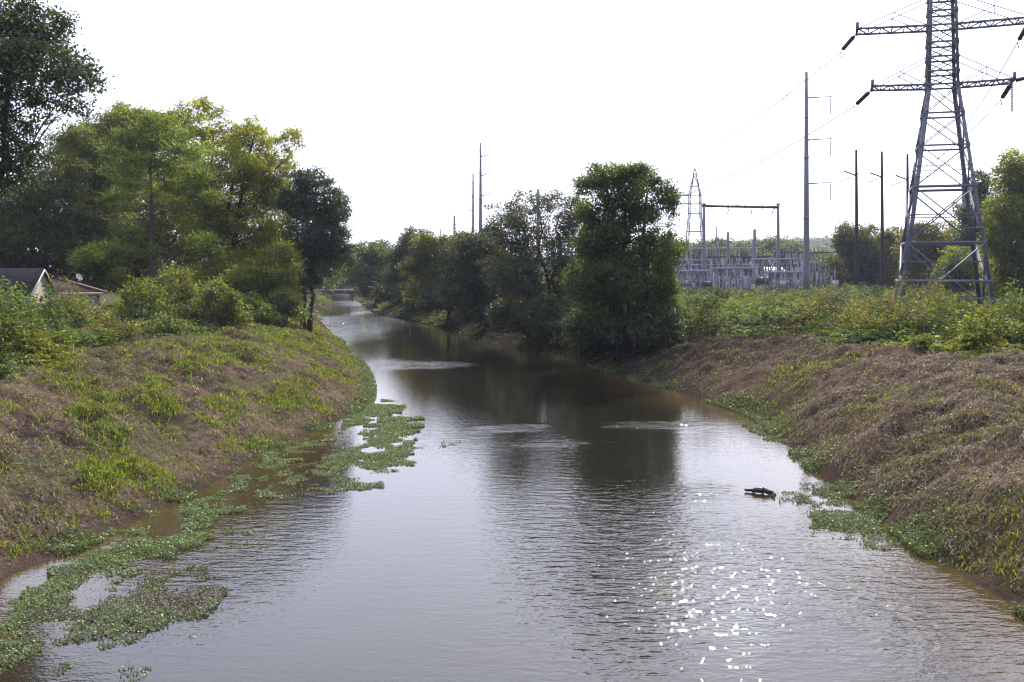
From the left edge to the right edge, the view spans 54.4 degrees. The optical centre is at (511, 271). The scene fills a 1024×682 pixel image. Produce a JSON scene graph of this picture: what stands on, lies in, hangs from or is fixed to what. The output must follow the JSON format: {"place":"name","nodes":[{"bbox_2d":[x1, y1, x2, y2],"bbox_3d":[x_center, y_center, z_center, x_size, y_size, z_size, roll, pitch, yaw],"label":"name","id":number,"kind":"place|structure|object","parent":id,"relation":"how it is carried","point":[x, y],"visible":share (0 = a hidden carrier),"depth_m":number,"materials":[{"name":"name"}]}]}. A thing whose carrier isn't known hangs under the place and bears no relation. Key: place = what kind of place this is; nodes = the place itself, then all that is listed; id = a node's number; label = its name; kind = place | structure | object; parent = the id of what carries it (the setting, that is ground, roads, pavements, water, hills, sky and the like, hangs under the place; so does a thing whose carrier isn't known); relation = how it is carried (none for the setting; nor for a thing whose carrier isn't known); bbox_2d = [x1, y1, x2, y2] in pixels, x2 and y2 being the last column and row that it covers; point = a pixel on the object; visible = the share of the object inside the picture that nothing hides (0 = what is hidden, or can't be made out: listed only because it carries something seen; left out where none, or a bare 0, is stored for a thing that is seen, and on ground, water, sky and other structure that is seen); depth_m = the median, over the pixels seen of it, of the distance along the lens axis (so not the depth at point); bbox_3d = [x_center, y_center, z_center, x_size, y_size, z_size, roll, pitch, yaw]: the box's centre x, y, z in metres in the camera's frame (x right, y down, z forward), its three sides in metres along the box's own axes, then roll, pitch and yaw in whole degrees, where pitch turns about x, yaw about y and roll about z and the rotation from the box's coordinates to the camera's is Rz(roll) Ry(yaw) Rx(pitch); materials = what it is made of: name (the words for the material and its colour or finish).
{"place":"outdoors","nodes":[
{"label":"outdoors","id":0,"kind":"place"},
{"bbox_2d":[0,268,58,307],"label":"gabled house","id":1,"kind":"structure","parent":0,"point":[21,275],"depth_m":74.18,"materials":[{"name":"paint"}]},
{"bbox_2d":[0,294,1023,681],"bbox_3d":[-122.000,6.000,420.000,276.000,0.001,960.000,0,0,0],"label":"river water","id":2,"kind":"structure","parent":0,"point":[544,518],"depth_m":20.28,"materials":[{"name":"liquid"}]},
{"bbox_2d":[0,312,1023,681],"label":"water weeds","id":3,"kind":"object","parent":2,"relation":"on","point":[398,426],"visible":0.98,"depth_m":22.96,"materials":[{"name":"green plant"}]},
{"bbox_2d":[744,486,775,495],"bbox_3d":[6.712,5.928,26.955,0.887,0.266,0.236,0,0,36],"label":"driftwood log","id":4,"kind":"object","parent":2,"relation":"in","point":[763,490],"visible":0.96,"depth_m":26.89,"materials":[{"name":"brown wood"}]},
{"bbox_2d":[0,275,1023,607],"bbox_3d":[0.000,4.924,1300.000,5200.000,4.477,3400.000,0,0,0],"label":"ground","id":5,"kind":"structure","parent":0,"point":[828,473],"depth_m":32.63,"materials":[{"name":"plant"}]},
{"bbox_2d":[0,0,114,203],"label":"broadleaf tree","id":6,"kind":"object","parent":5,"relation":"on","point":[26,49],"visible":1,"depth_m":44.54,"materials":[{"name":"green plant"}]},
{"bbox_2d":[0,118,149,289],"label":"broadleaf tree","id":7,"kind":"object","parent":5,"relation":"on","point":[49,226],"visible":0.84,"depth_m":93.24,"materials":[{"name":"green plant"}]},
{"bbox_2d":[37,290,112,325],"bbox_3d":[-24.811,2.267,55.957,4.804,2.513,4.873,0,0,-20],"label":"shrub","id":8,"kind":"object","parent":5,"relation":"on","point":[83,302],"visible":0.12,"depth_m":55.54,"materials":[{"name":"green plant"}]},
{"bbox_2d":[51,277,106,308],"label":"hip roofed house","id":9,"kind":"structure","parent":5,"relation":"on","point":[90,291],"depth_m":84.43,"materials":[{"name":"brown"}]},
{"bbox_2d":[83,295,94,308],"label":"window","id":10,"kind":"structure","parent":9,"relation":"in","point":[87,295],"depth_m":84.29,"materials":[{"name":"white paint"}]},
{"bbox_2d":[86,311,139,335],"bbox_3d":[-20.609,3.082,51.032,3.782,2.177,3.237,0,0,38],"label":"shrub","id":11,"kind":"object","parent":5,"relation":"on","point":[119,320],"visible":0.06,"depth_m":51.24,"materials":[{"name":"green plant"}]},
{"bbox_2d":[107,270,176,323],"bbox_3d":[-22.416,1.986,60.065,5.071,4.269,4.345,0,0,0],"label":"shrub","id":12,"kind":"object","parent":5,"relation":"on","point":[137,294],"visible":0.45,"depth_m":59.42,"materials":[{"name":"green plant"}]},
{"bbox_2d":[55,99,247,302],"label":"broadleaf tree","id":13,"kind":"object","parent":5,"relation":"on","point":[114,117],"visible":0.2,"depth_m":102.62,"materials":[{"name":"green plant"}]},
{"bbox_2d":[64,108,246,294],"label":"pine tree","id":14,"kind":"object","parent":5,"relation":"on","point":[148,137],"visible":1,"depth_m":77.46,"materials":[{"name":"green plant"}]},
{"bbox_2d":[129,310,199,335],"bbox_3d":[-19.206,3.065,53.884,4.756,1.938,3.595,0,0,0],"label":"shrub","id":15,"kind":"object","parent":5,"relation":"on","point":[176,326],"visible":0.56,"depth_m":53.43,"materials":[{"name":"green plant"}]},
{"bbox_2d":[147,265,210,316],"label":"shrub","id":16,"kind":"object","parent":5,"relation":"on","point":[187,289],"visible":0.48,"depth_m":65.61,"materials":[{"name":"green plant"}]},
{"bbox_2d":[181,274,255,327],"bbox_3d":[-18.761,2.054,62.889,5.339,3.846,4.454,0,0,0],"label":"shrub","id":17,"kind":"object","parent":5,"relation":"on","point":[228,307],"visible":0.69,"depth_m":62.32,"materials":[{"name":"green plant"}]},
{"bbox_2d":[157,89,309,296],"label":"broadleaf tree","id":18,"kind":"object","parent":5,"relation":"on","point":[249,170],"visible":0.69,"depth_m":86.59,"materials":[{"name":"green plant"}]},
{"bbox_2d":[0,268,504,377],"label":"bank top weeds","id":19,"kind":"object","parent":5,"relation":"on","point":[33,329],"visible":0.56,"depth_m":46.01,"materials":[{"name":"plant"}]},
{"bbox_2d":[241,290,282,325],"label":"shrub","id":20,"kind":"object","parent":5,"relation":"on","point":[261,310],"visible":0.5,"depth_m":69.71,"materials":[{"name":"green plant"}]},
{"bbox_2d":[217,234,309,315],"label":"tree","id":21,"kind":"object","parent":5,"relation":"on","point":[272,274],"visible":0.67,"depth_m":74.50,"materials":[{"name":"green plant"}]},
{"bbox_2d":[264,288,314,327],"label":"shrub","id":22,"kind":"object","parent":5,"relation":"on","point":[293,308],"visible":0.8,"depth_m":71.52,"materials":[{"name":"green plant"}]},
{"bbox_2d":[262,165,359,331],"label":"broadleaf tree","id":23,"kind":"object","parent":5,"relation":"on","point":[316,242],"visible":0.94,"depth_m":80.73,"materials":[{"name":"green plant"}]},
{"bbox_2d":[315,277,347,287],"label":"tree","id":24,"kind":"object","parent":5,"relation":"on","point":[340,284],"visible":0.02,"depth_m":281.76,"materials":[{"name":"green plant"}]},
{"bbox_2d":[315,242,348,293],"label":"tree","id":25,"kind":"object","parent":5,"relation":"on","point":[328,286],"visible":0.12,"depth_m":214.08,"materials":[{"name":"green plant"}]},
{"bbox_2d":[314,286,359,297],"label":"bridge","id":26,"kind":"structure","parent":5,"relation":"on","point":[342,290],"depth_m":229.86,"materials":[{"name":"concrete"}]},
{"bbox_2d":[334,239,390,304],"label":"broadleaf tree","id":27,"kind":"object","parent":5,"relation":"on","point":[365,271],"visible":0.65,"depth_m":157.91,"materials":[{"name":"green plant"}]},
{"bbox_2d":[365,278,397,305],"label":"shrub","id":28,"kind":"object","parent":5,"relation":"on","point":[378,293],"visible":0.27,"depth_m":141.97,"materials":[{"name":"green plant"}]},
{"bbox_2d":[369,236,401,269],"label":"tree","id":29,"kind":"object","parent":5,"relation":"on","point":[387,243],"visible":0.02,"depth_m":300.50,"materials":[{"name":"green plant"}]},
{"bbox_2d":[369,225,433,307],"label":"broadleaf tree","id":30,"kind":"object","parent":5,"relation":"on","point":[391,276],"visible":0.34,"depth_m":128.48,"materials":[{"name":"green plant"}]},
{"bbox_2d":[387,277,423,310],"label":"shrub","id":31,"kind":"object","parent":5,"relation":"on","point":[398,300],"visible":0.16,"depth_m":122.49,"materials":[{"name":"green plant"}]},
{"bbox_2d":[394,230,475,320],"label":"broadleaf tree","id":32,"kind":"object","parent":5,"relation":"on","point":[427,261],"visible":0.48,"depth_m":106.80,"materials":[{"name":"green plant"}]},
{"bbox_2d":[413,283,462,323],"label":"shrub","id":33,"kind":"object","parent":5,"relation":"on","point":[425,304],"visible":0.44,"depth_m":102.53,"materials":[{"name":"green plant"}]},
{"bbox_2d":[453,215,461,234],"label":"steel pole","id":34,"kind":"object","parent":5,"relation":"on","point":[454,225],"visible":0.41,"depth_m":299.79,"materials":[{"name":"metal"}]},
{"bbox_2d":[464,173,473,234],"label":"steel pole","id":35,"kind":"object","parent":5,"relation":"on","point":[472,183],"visible":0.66,"depth_m":229.79,"materials":[{"name":"metal"}]},
{"bbox_2d":[426,225,521,327],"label":"broadleaf tree","id":36,"kind":"object","parent":5,"relation":"on","point":[467,252],"visible":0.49,"depth_m":90.26,"materials":[{"name":"green plant"}]},
{"bbox_2d":[449,288,504,327],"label":"shrub","id":37,"kind":"object","parent":5,"relation":"on","point":[473,312],"visible":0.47,"depth_m":89.70,"materials":[{"name":"green plant"}]},
{"bbox_2d":[479,143,489,234],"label":"steel pole","id":38,"kind":"object","parent":5,"relation":"on","point":[480,185],"visible":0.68,"depth_m":169.82,"materials":[{"name":"metal"}]},
{"bbox_2d":[481,291,541,338],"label":"shrub","id":39,"kind":"object","parent":5,"relation":"on","point":[500,311],"visible":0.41,"depth_m":77.40,"materials":[{"name":"green plant"}]},
{"bbox_2d":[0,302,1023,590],"bbox_3d":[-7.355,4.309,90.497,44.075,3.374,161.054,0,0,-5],"label":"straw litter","id":40,"kind":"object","parent":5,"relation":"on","point":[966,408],"visible":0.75,"depth_m":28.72,"materials":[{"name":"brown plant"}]},
{"bbox_2d":[473,185,589,337],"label":"broadleaf tree","id":41,"kind":"object","parent":5,"relation":"on","point":[522,253],"visible":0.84,"depth_m":75.31,"materials":[{"name":"green plant"}]},
{"bbox_2d":[536,189,539,277],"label":"steel pole","id":42,"kind":"object","parent":5,"relation":"on","point":[538,190],"visible":0.12,"depth_m":189.74,"materials":[{"name":"metal"}]},
{"bbox_2d":[516,288,585,345],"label":"shrub","id":43,"kind":"object","parent":5,"relation":"on","point":[542,315],"visible":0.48,"depth_m":71.50,"materials":[{"name":"green plant"}]},
{"bbox_2d":[545,306,616,352],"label":"shrub","id":44,"kind":"object","parent":5,"relation":"on","point":[561,336],"visible":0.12,"depth_m":65.62,"materials":[{"name":"green plant"}]},
{"bbox_2d":[557,306,634,360],"bbox_3d":[5.258,3.759,60.909,5.134,3.355,4.172,0,0,0],"label":"shrub","id":45,"kind":"object","parent":5,"relation":"on","point":[580,329],"visible":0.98,"depth_m":60.12,"materials":[{"name":"green plant"}]},
{"bbox_2d":[556,159,693,355],"bbox_3d":[7.265,-0.979,61.801,9.086,12.453,7.740,0,0,0],"label":"broadleaf tree","id":46,"kind":"object","parent":5,"relation":"on","point":[603,256],"visible":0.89,"depth_m":60.83,"materials":[{"name":"green plant"}]},
{"bbox_2d":[621,305,691,350],"bbox_3d":[8.747,3.395,59.775,3.991,2.887,4.063,0,0,31],"label":"shrub","id":47,"kind":"object","parent":5,"relation":"on","point":[666,330],"visible":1,"depth_m":59.37,"materials":[{"name":"green plant"}]},
{"bbox_2d":[676,269,694,288],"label":"circuit breaker","id":48,"kind":"object","parent":5,"relation":"on","point":[689,284],"visible":0.91,"depth_m":159.69,"materials":[{"name":"metal"}]},
{"bbox_2d":[675,168,702,278],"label":"lattice pylon","id":49,"kind":"object","parent":5,"relation":"on","point":[689,203],"visible":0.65,"depth_m":329.11,"materials":[{"name":"metal"}]},
{"bbox_2d":[669,254,712,278],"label":"bus rack","id":50,"kind":"object","parent":5,"relation":"on","point":[693,259],"visible":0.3,"depth_m":177.81,"materials":[{"name":"metal"}]},
{"bbox_2d":[675,264,710,290],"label":"bus rack","id":51,"kind":"object","parent":5,"relation":"on","point":[696,274],"visible":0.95,"depth_m":159.92,"materials":[{"name":"metal"}]},
{"bbox_2d":[672,239,720,280],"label":"tree","id":52,"kind":"object","parent":5,"relation":"on","point":[694,251],"visible":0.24,"depth_m":327.63,"materials":[{"name":"green plant"}]},
{"bbox_2d":[390,266,1023,356],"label":"meadow weeds","id":53,"kind":"object","parent":5,"relation":"on","point":[934,322],"visible":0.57,"depth_m":51.76,"materials":[{"name":"green plant"}]},
{"bbox_2d":[699,272,714,288],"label":"circuit breaker","id":54,"kind":"object","parent":5,"relation":"on","point":[705,284],"visible":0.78,"depth_m":159.71,"materials":[{"name":"metal"}]},
{"bbox_2d":[675,243,751,269],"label":"bus rack","id":55,"kind":"object","parent":5,"relation":"on","point":[735,248],"visible":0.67,"depth_m":204.79,"materials":[{"name":"metal"}]},
{"bbox_2d":[673,258,757,289],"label":"bus rack","id":56,"kind":"object","parent":5,"relation":"on","point":[696,265],"visible":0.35,"depth_m":167.92,"materials":[{"name":"metal"}]},
{"bbox_2d":[697,233,741,276],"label":"tree","id":57,"kind":"object","parent":5,"relation":"on","point":[721,240],"visible":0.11,"depth_m":336.81,"materials":[{"name":"green plant"}]},
{"bbox_2d":[726,232,729,276],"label":"lightning mast","id":58,"kind":"object","parent":5,"relation":"on","point":[727,246],"visible":0.45,"depth_m":174.80,"materials":[{"name":"metal"}]},
{"bbox_2d":[711,261,755,290],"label":"bus rack","id":59,"kind":"object","parent":5,"relation":"on","point":[737,274],"visible":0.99,"depth_m":157.92,"materials":[{"name":"metal"}]},
{"bbox_2d":[727,271,740,289],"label":"circuit breaker","id":60,"kind":"object","parent":5,"relation":"on","point":[739,285],"visible":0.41,"depth_m":159.68,"materials":[{"name":"grey paint"}]},
{"bbox_2d":[706,251,770,287],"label":"bus rack","id":61,"kind":"object","parent":5,"relation":"on","point":[734,257],"visible":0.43,"depth_m":189.64,"materials":[{"name":"metal"}]},
{"bbox_2d":[702,203,779,290],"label":"steel gantry","id":62,"kind":"object","parent":5,"relation":"on","point":[704,205],"visible":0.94,"depth_m":164.79,"materials":[{"name":"metal"}]},
{"bbox_2d":[717,237,784,278],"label":"tree","id":63,"kind":"object","parent":5,"relation":"on","point":[745,252],"visible":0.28,"depth_m":318.12,"materials":[{"name":"green plant"}]},
{"bbox_2d":[753,229,759,288],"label":"lightning mast","id":64,"kind":"object","parent":5,"relation":"on","point":[754,243],"visible":0.47,"depth_m":174.75,"materials":[{"name":"metal"}]},
{"bbox_2d":[749,262,775,288],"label":"circuit breaker","id":65,"kind":"object","parent":5,"relation":"on","point":[759,280],"visible":0.81,"depth_m":161.64,"materials":[{"name":"metal"}]},
{"bbox_2d":[740,232,791,264],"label":"tree","id":66,"kind":"object","parent":5,"relation":"on","point":[769,243],"visible":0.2,"depth_m":348.19,"materials":[{"name":"green plant"}]},
{"bbox_2d":[535,235,1016,275],"bbox_3d":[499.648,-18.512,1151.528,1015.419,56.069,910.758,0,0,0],"label":"hillside wood","id":67,"kind":"object","parent":5,"relation":"on","point":[823,241],"depth_m":1220.06,"materials":[{"name":"green plant"}]},
{"bbox_2d":[751,252,802,289],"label":"bus rack","id":68,"kind":"object","parent":5,"relation":"on","point":[774,259],"visible":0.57,"depth_m":171.92,"materials":[{"name":"metal"}]},
{"bbox_2d":[758,260,801,288],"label":"bus rack","id":69,"kind":"object","parent":5,"relation":"on","point":[783,267],"visible":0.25,"depth_m":185.92,"materials":[{"name":"metal"}]},
{"bbox_2d":[780,269,785,290],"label":"junction box","id":70,"kind":"object","parent":5,"relation":"on","point":[782,282],"visible":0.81,"depth_m":157.75,"materials":[{"name":"white paint"}]},
{"bbox_2d":[764,265,802,291],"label":"bus rack","id":71,"kind":"object","parent":5,"relation":"on","point":[777,274],"visible":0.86,"depth_m":159.92,"materials":[{"name":"metal"}]},
{"bbox_2d":[766,238,812,276],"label":"tree","id":72,"kind":"object","parent":5,"relation":"on","point":[797,244],"visible":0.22,"depth_m":337.38,"materials":[{"name":"green plant"}]},
{"bbox_2d":[792,237,793,264],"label":"lightning mast","id":73,"kind":"object","parent":5,"relation":"on","point":[793,249],"visible":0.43,"depth_m":234.90,"materials":[{"name":"metal"}]},
{"bbox_2d":[770,247,834,286],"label":"bus rack","id":74,"kind":"object","parent":5,"relation":"on","point":[801,254],"visible":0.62,"depth_m":214.92,"materials":[{"name":"metal"}]},
{"bbox_2d":[781,244,834,281],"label":"tree","id":75,"kind":"object","parent":5,"relation":"on","point":[812,254],"visible":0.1,"depth_m":297.76,"materials":[{"name":"green plant"}]},
{"bbox_2d":[810,263,816,287],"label":"insulator post","id":76,"kind":"object","parent":5,"relation":"on","point":[813,272],"visible":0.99,"depth_m":175.52,"materials":[{"name":"metal"}]},
{"bbox_2d":[803,72,831,294],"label":"steel pole","id":77,"kind":"object","parent":5,"relation":"on","point":[806,261],"visible":1,"depth_m":132.75,"materials":[{"name":"metal"}]},
{"bbox_2d":[543,200,828,226],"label":"power line","id":78,"kind":"object","parent":77,"relation":"attached to","point":[735,220],"visible":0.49,"depth_m":148.41,"materials":[{"name":"metal"}]},
{"bbox_2d":[567,156,829,199],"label":"power line","id":79,"kind":"object","parent":77,"relation":"attached to","point":[750,184],"visible":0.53,"depth_m":147.61,"materials":[{"name":"metal"}]},
{"bbox_2d":[668,114,829,178],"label":"power line","id":80,"kind":"object","parent":77,"relation":"attached to","point":[758,151],"visible":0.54,"depth_m":149.21,"materials":[{"name":"metal"}]},
{"bbox_2d":[694,74,804,175],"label":"power line","id":81,"kind":"object","parent":77,"relation":"attached to","point":[760,123],"visible":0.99,"depth_m":170.64,"materials":[{"name":"metal"}]},
{"bbox_2d":[814,264,821,287],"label":"insulator post","id":82,"kind":"object","parent":5,"relation":"on","point":[817,278],"visible":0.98,"depth_m":164.53,"materials":[{"name":"ceramic"}]},
{"bbox_2d":[810,256,838,288],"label":"bus rack","id":83,"kind":"object","parent":5,"relation":"on","point":[820,262],"visible":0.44,"depth_m":179.92,"materials":[{"name":"metal"}]},
{"bbox_2d":[801,248,852,284],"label":"tree","id":84,"kind":"object","parent":5,"relation":"on","point":[821,259],"visible":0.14,"depth_m":258.47,"materials":[{"name":"green plant"}]},
{"bbox_2d":[832,269,838,285],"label":"junction box","id":85,"kind":"object","parent":5,"relation":"on","point":[835,281],"visible":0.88,"depth_m":157.77,"materials":[{"name":"white paint"}]},
{"bbox_2d":[840,150,861,290],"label":"wooden pole","id":86,"kind":"object","parent":5,"relation":"on","point":[856,230],"visible":0.98,"depth_m":149.81,"materials":[{"name":"brown wood"}]},
{"bbox_2d":[727,182,837,205],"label":"power line","id":87,"kind":"object","parent":86,"relation":"attached to","point":[778,199],"visible":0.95,"depth_m":158.53,"materials":[{"name":"metal"}]},
{"bbox_2d":[820,220,895,290],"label":"broadleaf tree","id":88,"kind":"object","parent":5,"relation":"on","point":[844,245],"visible":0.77,"depth_m":173.05,"materials":[{"name":"green plant"}]},
{"bbox_2d":[866,151,887,291],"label":"wooden pole","id":89,"kind":"object","parent":5,"relation":"on","point":[882,271],"visible":0.98,"depth_m":151.82,"materials":[{"name":"brown wood"}]},
{"bbox_2d":[754,183,864,205],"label":"power line","id":90,"kind":"object","parent":89,"relation":"attached to","point":[803,200],"visible":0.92,"depth_m":159.32,"materials":[{"name":"metal"}]},
{"bbox_2d":[862,223,921,288],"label":"broadleaf tree","id":91,"kind":"object","parent":5,"relation":"on","point":[890,237],"visible":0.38,"depth_m":175.55,"materials":[{"name":"green plant"}]},
{"bbox_2d":[891,154,911,287],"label":"wooden pole","id":92,"kind":"object","parent":5,"relation":"on","point":[907,175],"visible":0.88,"depth_m":153.84,"materials":[{"name":"brown wood"}]},
{"bbox_2d":[888,216,969,291],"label":"broadleaf tree","id":93,"kind":"object","parent":5,"relation":"on","point":[930,253],"visible":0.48,"depth_m":162.88,"materials":[{"name":"green plant"}]},
{"bbox_2d":[840,0,1023,306],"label":"lattice pylon","id":94,"kind":"object","parent":5,"relation":"on","point":[907,243],"visible":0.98,"depth_m":82.31,"materials":[{"name":"metal"}]},
{"bbox_2d":[537,52,839,198],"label":"power line","id":95,"kind":"object","parent":94,"relation":"attached to","point":[752,120],"visible":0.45,"depth_m":102.38,"materials":[{"name":"metal"}]},
{"bbox_2d":[556,106,853,211],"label":"power line","id":96,"kind":"object","parent":94,"relation":"attached to","point":[771,155],"visible":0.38,"depth_m":101.22,"materials":[{"name":"metal"}]},
{"bbox_2d":[888,101,999,174],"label":"power line","id":97,"kind":"object","parent":94,"relation":"attached to","point":[953,146],"visible":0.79,"depth_m":104.27,"materials":[{"name":"metal"}]},
{"bbox_2d":[921,43,1016,172],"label":"power line","id":98,"kind":"object","parent":94,"relation":"attached to","point":[983,99],"visible":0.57,"depth_m":96.84,"materials":[{"name":"metal"}]},
{"bbox_2d":[920,245,994,294],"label":"broadleaf tree","id":99,"kind":"object","parent":5,"relation":"on","point":[963,271],"visible":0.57,"depth_m":138.86,"materials":[{"name":"green plant"}]},
{"bbox_2d":[962,180,965,229],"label":"steel pole","id":100,"kind":"object","parent":5,"relation":"on","point":[963,200],"visible":0.17,"depth_m":159.78,"materials":[{"name":"metal"}]},
{"bbox_2d":[944,168,1005,258],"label":"broadleaf tree","id":101,"kind":"object","parent":5,"relation":"on","point":[983,190],"visible":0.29,"depth_m":148.78,"materials":[{"name":"green plant"}]},
{"bbox_2d":[967,144,1023,297],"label":"broadleaf tree","id":102,"kind":"object","parent":5,"relation":"on","point":[1005,227],"visible":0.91,"depth_m":110.38,"materials":[{"name":"green plant"}]},
{"bbox_2d":[0,0,1023,265],"label":"sky","id":103,"kind":"structure","parent":0,"point":[398,100],"materials":[{"name":"white"}]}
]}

